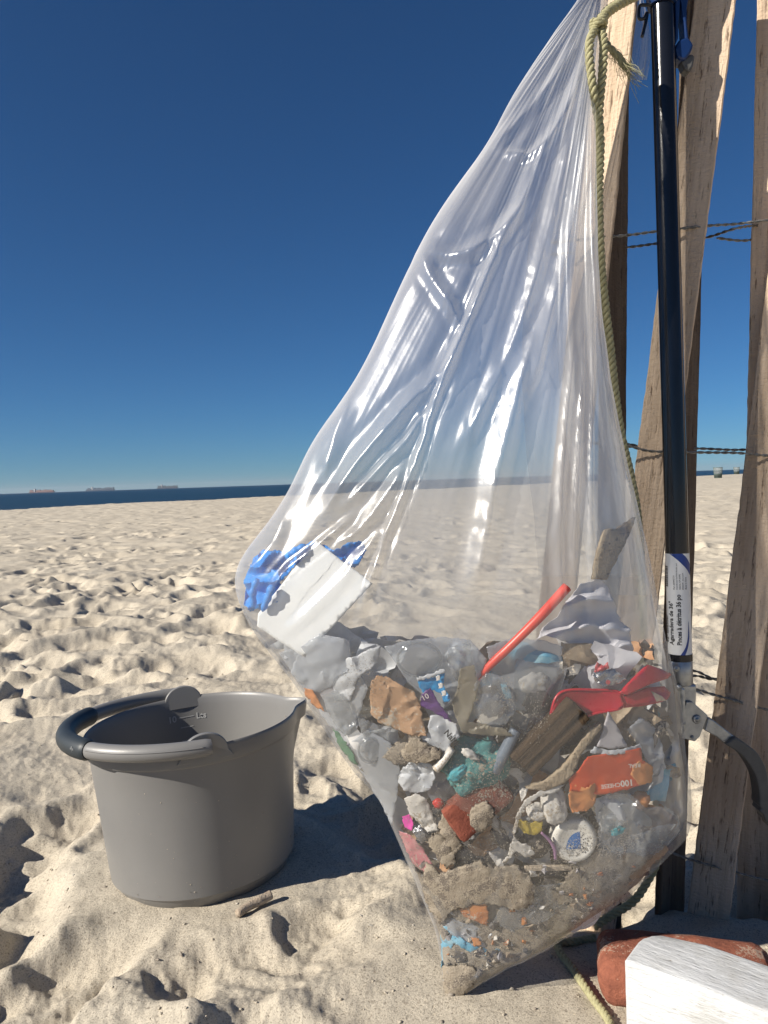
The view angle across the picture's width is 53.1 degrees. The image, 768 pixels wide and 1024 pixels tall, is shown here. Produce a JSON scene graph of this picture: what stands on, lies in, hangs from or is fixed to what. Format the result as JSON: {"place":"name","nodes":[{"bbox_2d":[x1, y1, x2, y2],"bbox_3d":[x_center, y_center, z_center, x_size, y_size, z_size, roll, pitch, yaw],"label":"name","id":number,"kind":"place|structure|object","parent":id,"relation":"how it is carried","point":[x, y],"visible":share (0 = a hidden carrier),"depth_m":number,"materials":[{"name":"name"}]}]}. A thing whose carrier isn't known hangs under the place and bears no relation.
{"place":"outdoors","nodes":[
{"label":"outdoors","id":0,"kind":"place"},
{"bbox_2d":[0,469,743,509],"bbox_3d":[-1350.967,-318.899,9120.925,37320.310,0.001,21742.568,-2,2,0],"label":"sea","id":1,"kind":"structure","parent":0,"point":[13,501],"depth_m":384.54,"materials":[{"name":"liquid"}]},
{"bbox_2d":[29,489,54,492],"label":"container ship","id":2,"kind":"object","parent":1,"relation":"on","point":[39,491],"visible":0.98,"depth_m":8973.90},
{"bbox_2d":[85,487,114,490],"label":"container ship","id":3,"kind":"object","parent":1,"relation":"on","point":[101,489],"visible":0.98,"depth_m":8973.90},
{"bbox_2d":[157,485,177,488],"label":"container ship","id":4,"kind":"object","parent":1,"relation":"on","point":[165,487],"visible":1,"depth_m":8973.94},
{"bbox_2d":[0,0,756,493],"label":"sky","id":5,"kind":"structure","parent":0,"point":[214,214],"materials":[{"name":"blue"}]},
{"bbox_2d":[0,474,767,1023],"bbox_3d":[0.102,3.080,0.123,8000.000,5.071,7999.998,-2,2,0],"label":"sand","id":6,"kind":"structure","parent":0,"point":[94,600],"depth_m":1.83,"materials":[{"name":"beige sand"}]},
{"bbox_2d":[55,685,306,907],"bbox_3d":[-0.331,0.457,1.260,0.369,0.286,0.369,-1,3,24],"label":"bucket","id":7,"kind":"object","parent":6,"relation":"on","point":[194,789],"visible":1,"depth_m":1.14,"materials":[{"name":"grey plastic"}]},
{"bbox_2d":[235,890,272,917],"bbox_3d":[-0.188,0.564,1.109,0.060,0.016,0.015,-4,3,-44],"label":"driftwood stick","id":8,"kind":"object","parent":6,"relation":"on","point":[255,902],"visible":1,"depth_m":1.11,"materials":[{"name":"beige wood"}]},
{"bbox_2d":[10,629,695,1022],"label":"shell chips","id":9,"kind":"object","parent":6,"relation":"on","point":[236,903],"visible":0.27,"depth_m":1.05,"materials":[{"name":"white"}]},
{"bbox_2d":[29,611,698,1023],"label":"pebbles","id":10,"kind":"object","parent":6,"relation":"on","point":[333,947],"visible":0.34,"depth_m":1.02,"materials":[{"name":"beige stone"}]},
{"bbox_2d":[5,611,767,1023],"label":"sand crumbs","id":11,"kind":"object","parent":6,"relation":"on","point":[319,961],"visible":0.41,"depth_m":0.99,"materials":[{"name":"beige sand"}]},
{"bbox_2d":[528,0,767,931],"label":"snow fence","id":12,"kind":"object","parent":6,"relation":"on","point":[732,831],"visible":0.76,"depth_m":1.06,"materials":[{"name":"brown wood"}]},
{"bbox_2d":[637,0,767,825],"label":"litter grabber","id":13,"kind":"object","parent":12,"relation":"attached to","point":[668,18],"visible":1,"depth_m":1.00,"materials":[{"name":"black plastic"}]},
{"bbox_2d":[554,0,663,1023],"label":"rope","id":14,"kind":"object","parent":13,"relation":"attached to","point":[598,26],"visible":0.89,"depth_m":0.96,"materials":[{"name":"beige fabric"}]},
{"bbox_2d":[285,0,645,974],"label":"rubbish bag","id":15,"kind":"object","parent":14,"relation":"hanging from","point":[595,260],"visible":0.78,"depth_m":0.92,"materials":[{"name":"clear plastic"}]},
{"bbox_2d":[244,544,306,611],"bbox_3d":[-0.131,0.079,0.892,0.098,0.085,0.038,-1,3,24],"label":"rubber glove","id":16,"kind":"object","parent":15,"relation":"in","point":[267,572],"visible":1,"depth_m":0.90,"materials":[{"name":"blue rubber"}]},
{"bbox_2d":[304,688,323,710],"bbox_3d":[-0.082,0.218,0.895,0.028,0.027,0.009,0,3,32],"label":"orange scrap","id":17,"kind":"object","parent":15,"relation":"in","point":[312,697],"visible":1,"depth_m":0.90,"materials":[{"name":"orange plastic"}]},
{"bbox_2d":[257,541,372,656],"bbox_3d":[-0.080,0.099,0.876,0.140,0.133,0.004,-1,2,14],"label":"white card","id":18,"kind":"object","parent":15,"relation":"in","point":[319,592],"visible":1,"depth_m":0.88,"materials":[{"name":"white cardboard"}]},
{"bbox_2d":[291,636,349,691],"bbox_3d":[-0.075,0.175,0.881,0.080,0.076,0.019,-1,3,30],"label":"plastic scrap","id":19,"kind":"object","parent":15,"relation":"in","point":[299,681],"visible":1,"depth_m":0.90,"materials":[{"name":"plastic"}]},
{"bbox_2d":[279,650,364,735],"bbox_3d":[-0.069,0.203,0.891,0.107,0.116,0.028,-1,2,15],"label":"film sheet","id":20,"kind":"object","parent":15,"relation":"in","point":[320,710],"visible":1,"depth_m":0.90,"materials":[{"name":"clear plastic"}]},
{"bbox_2d":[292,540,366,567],"bbox_3d":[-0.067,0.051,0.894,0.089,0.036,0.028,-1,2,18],"label":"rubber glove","id":21,"kind":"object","parent":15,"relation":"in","point":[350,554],"visible":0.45,"depth_m":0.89,"materials":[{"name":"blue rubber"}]},
{"bbox_2d":[333,729,357,764],"bbox_3d":[-0.044,0.273,0.896,0.027,0.046,0.013,-1,2,17],"label":"green scrap","id":22,"kind":"object","parent":15,"relation":"in","point":[344,747],"visible":1,"depth_m":0.90,"materials":[{"name":"green plastic"}]},
{"bbox_2d":[332,645,381,701],"bbox_3d":[-0.032,0.184,0.869,0.065,0.070,0.012,-1,3,23],"label":"paper tissue","id":23,"kind":"object","parent":15,"relation":"in","point":[369,655],"visible":1,"depth_m":0.87,"materials":[{"name":"white paper"}]},
{"bbox_2d":[358,732,397,824],"bbox_3d":[-0.005,0.313,0.892,0.056,0.132,0.056,-4,3,-36],"label":"film sheet","id":24,"kind":"object","parent":15,"relation":"attached to","point":[380,797],"visible":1,"depth_m":0.91,"materials":[{"name":"clear plastic"}]},
{"bbox_2d":[382,742,408,764],"bbox_3d":[0.022,0.275,0.874,0.049,0.028,0.014,-2,2,0],"label":"sand clump","id":25,"kind":"object","parent":15,"relation":"in","point":[395,747],"visible":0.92,"depth_m":0.87,"materials":[{"name":"beige sand"}]},
{"bbox_2d":[370,675,426,735],"bbox_3d":[0.015,0.216,0.860,0.064,0.070,0.010,-1,2,11],"label":"brown paper","id":26,"kind":"object","parent":15,"relation":"in","point":[397,706],"visible":1,"depth_m":0.86,"materials":[{"name":"brown paper"}]},
{"bbox_2d":[402,814,413,830],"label":"pink scrap","id":27,"kind":"object","parent":15,"relation":"in","point":[407,823],"visible":1,"depth_m":0.90,"materials":[{"name":"pink plastic"}]},
{"bbox_2d":[399,831,431,871],"bbox_3d":[0.037,0.402,0.908,0.039,0.053,0.017,-2,2,0],"label":"pink wrapper","id":28,"kind":"object","parent":15,"relation":"in","point":[421,856],"visible":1,"depth_m":0.91,"materials":[{"name":"pink plastic"}]},
{"bbox_2d":[398,762,435,792],"bbox_3d":[0.037,0.301,0.873,0.045,0.042,0.012,-2,2,10],"label":"white film","id":29,"kind":"object","parent":15,"relation":"in","point":[421,775],"visible":1,"depth_m":0.87,"materials":[{"name":"white plastic"}]},
{"bbox_2d":[412,823,428,843],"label":"foil scrap","id":30,"kind":"object","parent":15,"relation":"in","point":[422,835],"visible":1,"depth_m":0.89,"materials":[{"name":"silver metal"}]},
{"bbox_2d":[400,736,441,763],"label":"bagged sand","id":31,"kind":"structure","parent":15,"relation":"in","point":[415,750],"depth_m":0.86,"materials":[{"name":"beige sand"}]},
{"bbox_2d":[404,793,437,831],"bbox_3d":[0.043,0.345,0.883,0.038,0.049,0.016,-2,2,0],"label":"white film","id":32,"kind":"object","parent":15,"relation":"in","point":[419,805],"visible":1,"depth_m":0.88,"materials":[{"name":"white plastic"}]},
{"bbox_2d":[417,669,449,701],"bbox_3d":[0.054,0.193,0.852,0.036,0.038,0.007,-2,2,0],"label":"blue wrapper","id":33,"kind":"object","parent":15,"relation":"in","point":[434,681],"visible":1,"depth_m":0.85,"materials":[{"name":"blue plastic"}]},
{"bbox_2d":[420,688,451,721],"bbox_3d":[0.058,0.214,0.853,0.034,0.039,0.006,-2,2,0],"label":"purple wrapper","id":34,"kind":"object","parent":15,"relation":"in","point":[429,701],"visible":1,"depth_m":0.85,"materials":[{"name":"purple plastic"}]},
{"bbox_2d":[432,798,443,808],"bbox_3d":[0.062,0.332,0.877,0.013,0.012,0.010,-3,2,-21],"label":"red bead","id":35,"kind":"object","parent":15,"relation":"in","point":[436,801],"visible":1,"depth_m":0.87,"materials":[{"name":"red plastic"}]},
{"bbox_2d":[420,715,459,752],"bbox_3d":[0.060,0.248,0.858,0.049,0.045,0.008,-1,2,12],"label":"plastic scrap","id":36,"kind":"object","parent":15,"relation":"in","point":[443,732],"visible":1,"depth_m":0.86,"materials":[{"name":"white plastic"}]},
{"bbox_2d":[428,833,455,868],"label":"bagged sand","id":37,"kind":"structure","parent":15,"relation":"in","point":[442,851],"depth_m":0.88,"materials":[{"name":"beige sand"}]},
{"bbox_2d":[432,746,454,772],"bbox_3d":[0.066,0.276,0.858,0.026,0.030,0.010,-1,2,20],"label":"white stub","id":38,"kind":"object","parent":15,"relation":"on","point":[438,765],"visible":1,"depth_m":0.85,"materials":[{"name":"white plastic"}]},
{"bbox_2d":[438,814,462,853],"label":"bagged sand","id":39,"kind":"structure","parent":15,"relation":"in","point":[451,837],"depth_m":0.88,"materials":[{"name":"beige sand"}]},
{"bbox_2d":[454,950,465,962],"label":"dark scrap","id":40,"kind":"object","parent":15,"relation":"in","point":[460,956],"visible":1,"depth_m":0.91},
{"bbox_2d":[442,963,482,995],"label":"bagged sand","id":41,"kind":"structure","parent":15,"relation":"in","point":[460,980],"depth_m":0.91,"materials":[{"name":"beige sand"}]},
{"bbox_2d":[444,865,595,967],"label":"litter crumbs","id":42,"kind":"object","parent":41,"relation":"on","point":[493,925],"visible":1,"depth_m":0.90,"materials":[{"name":"plastic"}]},
{"bbox_2d":[436,735,510,796],"bbox_3d":[0.103,0.289,0.873,0.086,0.073,0.043,-2,2,0],"label":"teal cloth","id":43,"kind":"object","parent":15,"relation":"in","point":[483,747],"visible":0.93,"depth_m":0.86,"materials":[{"name":"teal fabric"}]},
{"bbox_2d":[475,684,502,717],"bbox_3d":[0.118,0.214,0.870,0.032,0.038,0.019,-2,2,0],"label":"sand clump","id":44,"kind":"object","parent":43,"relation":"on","point":[486,699],"visible":1,"depth_m":0.86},
{"bbox_2d":[493,727,520,774],"bbox_3d":[0.135,0.268,0.863,0.037,0.054,0.014,-2,2,9],"label":"grey pipe","id":45,"kind":"object","parent":43,"relation":"on","point":[506,748],"visible":1,"depth_m":0.86,"materials":[{"name":"grey plastic"}]},
{"bbox_2d":[460,904,488,925],"bbox_3d":[0.105,0.469,0.900,0.034,0.036,0.009,-2,2,0],"label":"rust chip","id":46,"kind":"object","parent":15,"relation":"in","point":[479,913],"visible":1,"depth_m":0.90,"materials":[{"name":"orange plastic"}]},
{"bbox_2d":[270,622,679,932],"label":"packed litter","id":47,"kind":"object","parent":15,"relation":"in","point":[461,660],"visible":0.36,"depth_m":0.90,"materials":[{"name":"grey plastic"}]},
{"bbox_2d":[471,937,480,946],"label":"tan scrap","id":48,"kind":"object","parent":15,"relation":"in","point":[476,941],"visible":1,"depth_m":0.90,"materials":[{"name":"orange plastic"}]},
{"bbox_2d":[440,779,513,841],"bbox_3d":[0.106,0.333,0.879,0.079,0.046,0.026,-38,2,-7],"label":"red sponge","id":49,"kind":"object","parent":15,"relation":"in","point":[455,813],"visible":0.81,"depth_m":0.87},
{"bbox_2d":[467,800,494,832],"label":"bagged sand","id":50,"kind":"structure","parent":15,"relation":"in","point":[481,815],"depth_m":0.86,"materials":[{"name":"beige sand"}]},
{"bbox_2d":[456,684,511,735],"bbox_3d":[0.108,0.210,0.854,0.066,0.081,0.006,-2,2,0],"label":"beige bag","id":51,"kind":"object","parent":15,"relation":"in","point":[487,725],"visible":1,"depth_m":0.85,"materials":[{"name":"beige plastic"}]},
{"bbox_2d":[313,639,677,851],"bbox_3d":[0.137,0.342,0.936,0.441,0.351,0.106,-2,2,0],"label":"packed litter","id":52,"kind":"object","parent":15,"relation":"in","point":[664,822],"visible":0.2,"depth_m":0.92,"materials":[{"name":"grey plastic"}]},
{"bbox_2d":[418,859,583,966],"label":"litter crumbs","id":53,"kind":"object","parent":15,"relation":"in","point":[499,863],"visible":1,"depth_m":0.90,"materials":[{"name":"plastic"}]},
{"bbox_2d":[351,688,654,856],"bbox_3d":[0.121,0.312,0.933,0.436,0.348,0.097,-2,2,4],"label":"packed litter","id":54,"kind":"object","parent":15,"relation":"in","point":[514,806],"visible":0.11,"depth_m":0.89,"materials":[{"name":"plastic"}]},
{"bbox_2d":[335,624,679,953],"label":"clinging grains","id":55,"kind":"object","parent":15,"relation":"in","point":[640,851],"visible":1,"depth_m":0.88},
{"bbox_2d":[502,835,534,863],"bbox_3d":[0.150,0.388,0.878,0.044,0.044,0.011,-1,2,10],"label":"torn liner","id":56,"kind":"object","parent":15,"relation":"hanging from","point":[519,847],"visible":1,"depth_m":0.88,"materials":[{"name":"white plastic"}]},
{"bbox_2d":[472,583,570,684],"bbox_3d":[0.154,0.138,0.862,0.113,0.114,0.021,-2,2,4],"label":"drinking straw","id":57,"kind":"object","parent":15,"relation":"in","point":[548,607],"visible":1,"depth_m":0.85,"materials":[{"name":"red plastic"}]},
{"bbox_2d":[457,892,593,970],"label":"litter crumbs","id":58,"kind":"object","parent":15,"relation":"in","point":[572,905],"visible":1,"depth_m":0.90,"materials":[{"name":"plastic"}]},
{"bbox_2d":[381,659,673,801],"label":"packed litter","id":59,"kind":"object","parent":15,"relation":"in","point":[553,671],"visible":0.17,"depth_m":0.88,"materials":[{"name":"grey plastic"}]},
{"bbox_2d":[494,721,525,772],"bbox_3d":[0.145,0.270,0.885,0.056,0.063,0.027,-2,2,0],"label":"dark scrap","id":60,"kind":"object","parent":59,"relation":"on","point":[498,738],"visible":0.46,"depth_m":0.88,"materials":[{"name":"grey plastic"}]},
{"bbox_2d":[414,857,646,992],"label":"bagged sand","id":61,"kind":"structure","parent":15,"relation":"in","point":[535,944],"depth_m":0.91,"materials":[{"name":"beige sand"}]},
{"bbox_2d":[440,926,499,967],"bbox_3d":[0.102,0.517,0.911,0.071,0.052,0.009,-1,2,13],"label":"blue wrapper","id":62,"kind":"object","parent":61,"relation":"on","point":[462,943],"visible":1,"depth_m":0.91,"materials":[{"name":"blue plastic"}]},
{"bbox_2d":[455,839,495,866],"bbox_3d":[0.109,0.403,0.902,0.090,0.042,0.021,-2,2,0],"label":"dark scrap","id":63,"kind":"object","parent":61,"relation":"on","point":[466,854],"visible":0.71,"depth_m":0.89,"materials":[{"name":"grey plastic"}]},
{"bbox_2d":[422,859,535,924],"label":"bagged sand","id":64,"kind":"structure","parent":61,"relation":"on","point":[511,887],"depth_m":0.89,"materials":[{"name":"beige sand"}]},
{"bbox_2d":[439,863,454,871],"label":"peach scrap","id":65,"kind":"object","parent":64,"relation":"on","point":[442,868],"visible":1,"depth_m":0.90,"materials":[{"name":"orange plastic"}]},
{"bbox_2d":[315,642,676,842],"bbox_3d":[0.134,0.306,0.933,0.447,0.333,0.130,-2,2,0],"label":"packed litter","id":66,"kind":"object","parent":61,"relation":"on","point":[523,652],"visible":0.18,"depth_m":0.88,"materials":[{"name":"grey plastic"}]},
{"bbox_2d":[326,635,684,865],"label":"packed litter","id":67,"kind":"object","parent":61,"relation":"on","point":[637,718],"visible":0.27,"depth_m":0.89,"materials":[{"name":"grey plastic"}]},
{"bbox_2d":[296,641,641,801],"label":"packed litter","id":68,"kind":"object","parent":67,"relation":"on","point":[623,662],"visible":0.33,"depth_m":0.88,"materials":[{"name":"plastic"},{"name":"paper"},{"name":"driftwood"}]},
{"bbox_2d":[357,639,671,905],"bbox_3d":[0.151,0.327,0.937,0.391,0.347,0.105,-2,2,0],"label":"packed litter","id":69,"kind":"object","parent":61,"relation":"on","point":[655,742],"visible":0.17,"depth_m":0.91,"materials":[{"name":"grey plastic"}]},
{"bbox_2d":[620,707,659,735],"bbox_3d":[0.295,0.246,0.896,0.052,0.043,0.025,-2,2,0],"label":"dark scrap","id":70,"kind":"object","parent":69,"relation":"on","point":[650,726],"visible":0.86,"depth_m":0.89,"materials":[{"name":"grey plastic"}]},
{"bbox_2d":[445,861,593,960],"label":"litter crumbs","id":71,"kind":"object","parent":61,"relation":"on","point":[543,870],"visible":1,"depth_m":0.90,"materials":[{"name":"plastic"}]},
{"bbox_2d":[459,878,632,962],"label":"bagged sand","id":72,"kind":"structure","parent":61,"relation":"on","point":[549,927],"depth_m":0.91,"materials":[{"name":"beige sand"}]},
{"bbox_2d":[539,871,564,880],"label":"dark scrap","id":73,"kind":"object","parent":72,"relation":"on","point":[558,876],"visible":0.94,"depth_m":0.90,"materials":[{"name":"grey plastic"}]},
{"bbox_2d":[537,846,653,910],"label":"bagged sand","id":74,"kind":"structure","parent":61,"relation":"on","point":[572,881],"depth_m":0.89,"materials":[{"name":"grey sand"}]},
{"bbox_2d":[561,845,668,908],"bbox_3d":[0.261,0.437,0.903,0.149,0.095,0.012,-2,2,0],"label":"brown strip","id":75,"kind":"object","parent":61,"relation":"on","point":[644,869],"visible":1,"depth_m":0.90,"materials":[{"name":"brown plastic"}]},
{"bbox_2d":[518,819,542,834],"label":"yellow scrap","id":76,"kind":"object","parent":15,"relation":"in","point":[531,828],"visible":1,"depth_m":0.87,"materials":[{"name":"yellow plastic"}]},
{"bbox_2d":[518,830,549,858],"bbox_3d":[0.175,0.385,0.895,0.040,0.040,0.020,-2,2,0],"label":"dark scrap","id":77,"kind":"object","parent":15,"relation":"in","point":[538,841],"visible":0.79,"depth_m":0.89,"materials":[{"name":"grey plastic"}]},
{"bbox_2d":[526,802,544,820],"bbox_3d":[0.174,0.341,0.875,0.024,0.022,0.013,-2,2,0],"label":"foam piece","id":78,"kind":"object","parent":15,"relation":"in","point":[534,812],"visible":1,"depth_m":0.87,"materials":[{"name":"white plastic"}]},
{"bbox_2d":[509,656,563,733],"bbox_3d":[0.174,0.209,0.880,0.073,0.093,0.037,-2,2,0],"label":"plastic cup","id":79,"kind":"object","parent":15,"relation":"in","point":[531,685],"visible":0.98,"depth_m":0.87,"materials":[{"name":"plastic"}]},
{"bbox_2d":[512,784,564,835],"bbox_3d":[0.174,0.337,0.862,0.060,0.063,0.009,-2,2,10],"label":"torn liner","id":80,"kind":"object","parent":15,"relation":"attached to","point":[529,800],"visible":1,"depth_m":0.86,"materials":[{"name":"white plastic"}]},
{"bbox_2d":[447,866,635,954],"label":"litter crumbs","id":81,"kind":"object","parent":15,"relation":"in","point":[524,920],"visible":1,"depth_m":0.90,"materials":[{"name":"plastic"}]},
{"bbox_2d":[414,671,671,869],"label":"packed litter","id":82,"kind":"object","parent":15,"relation":"in","point":[666,755],"visible":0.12,"depth_m":0.93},
{"bbox_2d":[524,864,571,870],"bbox_3d":[0.189,0.410,0.887,0.054,0.005,0.006,-1,2,0],"label":"flat stick","id":83,"kind":"object","parent":15,"relation":"in","point":[550,868],"visible":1,"depth_m":0.88,"materials":[{"name":"beige wood"}]},
{"bbox_2d":[541,832,556,859],"bbox_3d":[0.188,0.380,0.876,0.020,0.036,0.011,-2,2,0],"label":"lilac band","id":84,"kind":"object","parent":15,"relation":"attached to","point":[551,842],"visible":1,"depth_m":0.87,"materials":[{"name":"purple plastic"}]},
{"bbox_2d":[510,697,588,776],"bbox_3d":[0.185,0.250,0.860,0.094,0.036,0.018,-46,2,2],"label":"weathered wood","id":85,"kind":"object","parent":15,"relation":"in","point":[565,721],"visible":1,"depth_m":0.85,"materials":[{"name":"brown wood"}]},
{"bbox_2d":[540,788,567,825],"bbox_3d":[0.192,0.331,0.871,0.031,0.050,0.015,-2,2,0],"label":"foam piece","id":86,"kind":"object","parent":15,"relation":"in","point":[554,807],"visible":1,"depth_m":0.87,"materials":[{"name":"white plastic"}]},
{"bbox_2d":[525,722,601,790],"bbox_3d":[0.200,0.274,0.859,0.088,0.073,0.010,-2,2,-2],"label":"curved wood","id":87,"kind":"object","parent":15,"relation":"in","point":[563,773],"visible":1,"depth_m":0.86,"materials":[{"name":"beige wood"}]},
{"bbox_2d":[549,813,596,861],"bbox_3d":[0.218,0.375,0.884,0.054,0.054,0.016,-2,2,0],"label":"bottle cap","id":88,"kind":"object","parent":15,"relation":"in","point":[564,829],"visible":0.96,"depth_m":0.88,"materials":[{"name":"grey plastic"}]},
{"bbox_2d":[537,579,633,657],"bbox_3d":[0.231,0.126,0.878,0.119,0.100,0.023,-2,2,-9],"label":"white cloth","id":89,"kind":"object","parent":15,"relation":"in","point":[587,613],"visible":1,"depth_m":0.88,"materials":[{"name":"white fabric"}]},
{"bbox_2d":[568,747,652,812],"bbox_3d":[0.257,0.302,0.866,0.103,0.068,0.009,-2,2,-9],"label":"snack wrapper","id":90,"kind":"object","parent":15,"relation":"in","point":[592,778],"visible":1,"depth_m":0.86,"materials":[{"name":"plastic"}]},
{"bbox_2d":[590,743,641,754],"bbox_3d":[0.261,0.267,0.865,0.064,0.012,0.004,-2,2,-12],"label":"white tray","id":91,"kind":"object","parent":90,"relation":"on","point":[595,750],"visible":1,"depth_m":0.86,"materials":[{"name":"white plastic"}]},
{"bbox_2d":[550,664,671,716],"bbox_3d":[0.261,0.212,0.872,0.161,0.073,0.017,-3,2,-17],"label":"toy shovel","id":92,"kind":"object","parent":15,"relation":"in","point":[589,702],"visible":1,"depth_m":0.87,"materials":[{"name":"red plastic"}]},
{"bbox_2d":[593,662,625,686],"bbox_3d":[0.254,0.181,0.863,0.041,0.028,0.009,-2,2,-12],"label":"foil wrapper","id":93,"kind":"object","parent":92,"relation":"on","point":[603,676],"visible":1,"depth_m":0.86,"materials":[{"name":"silver metal"}]},
{"bbox_2d":[596,712,627,748],"bbox_3d":[0.256,0.245,0.864,0.037,0.042,0.009,-2,2,0],"label":"grey shard","id":94,"kind":"object","parent":15,"relation":"in","point":[611,737],"visible":1,"depth_m":0.86,"materials":[{"name":"grey plastic"}]},
{"bbox_2d":[591,517,635,579],"bbox_3d":[0.265,0.042,0.888,0.065,0.070,0.011,-3,3,-27],"label":"pointed board","id":95,"kind":"object","parent":15,"relation":"in","point":[611,542],"visible":1,"depth_m":0.88,"materials":[{"name":"beige wood"}]},
{"bbox_2d":[594,794,635,831],"bbox_3d":[0.263,0.343,0.878,0.055,0.047,0.008,-2,2,-11],"label":"white film","id":96,"kind":"object","parent":15,"relation":"attached to","point":[613,807],"visible":1,"depth_m":0.88,"materials":[{"name":"plastic"}]},
{"bbox_2d":[611,825,625,835],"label":"teal scrap","id":97,"kind":"object","parent":15,"relation":"in","point":[615,831],"visible":1,"depth_m":0.88,"materials":[{"name":"teal plastic"}]},
{"bbox_2d":[631,790,650,810],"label":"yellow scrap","id":98,"kind":"object","parent":15,"relation":"in","point":[643,800],"visible":1,"depth_m":0.88,"materials":[{"name":"plastic"}]},
{"bbox_2d":[596,929,767,1006],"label":"brick","id":99,"kind":"object","parent":6,"relation":"on","point":[615,947],"visible":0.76,"depth_m":0.92,"materials":[{"name":"brick"}]},
{"bbox_2d":[625,936,767,1023],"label":"painted block","id":100,"kind":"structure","parent":6,"relation":"on","point":[669,980],"depth_m":0.82,"materials":[{"name":"white paint"}]},
{"bbox_2d":[713,467,722,477],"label":"litter basket","id":101,"kind":"object","parent":6,"relation":"on","point":[717,475],"visible":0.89,"depth_m":58.93,"materials":[{"name":"paint"}]},
{"bbox_2d":[733,467,739,473],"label":"litter basket","id":102,"kind":"object","parent":6,"relation":"on","point":[736,471],"visible":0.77,"depth_m":98.17,"materials":[{"name":"paint"}]}
]}

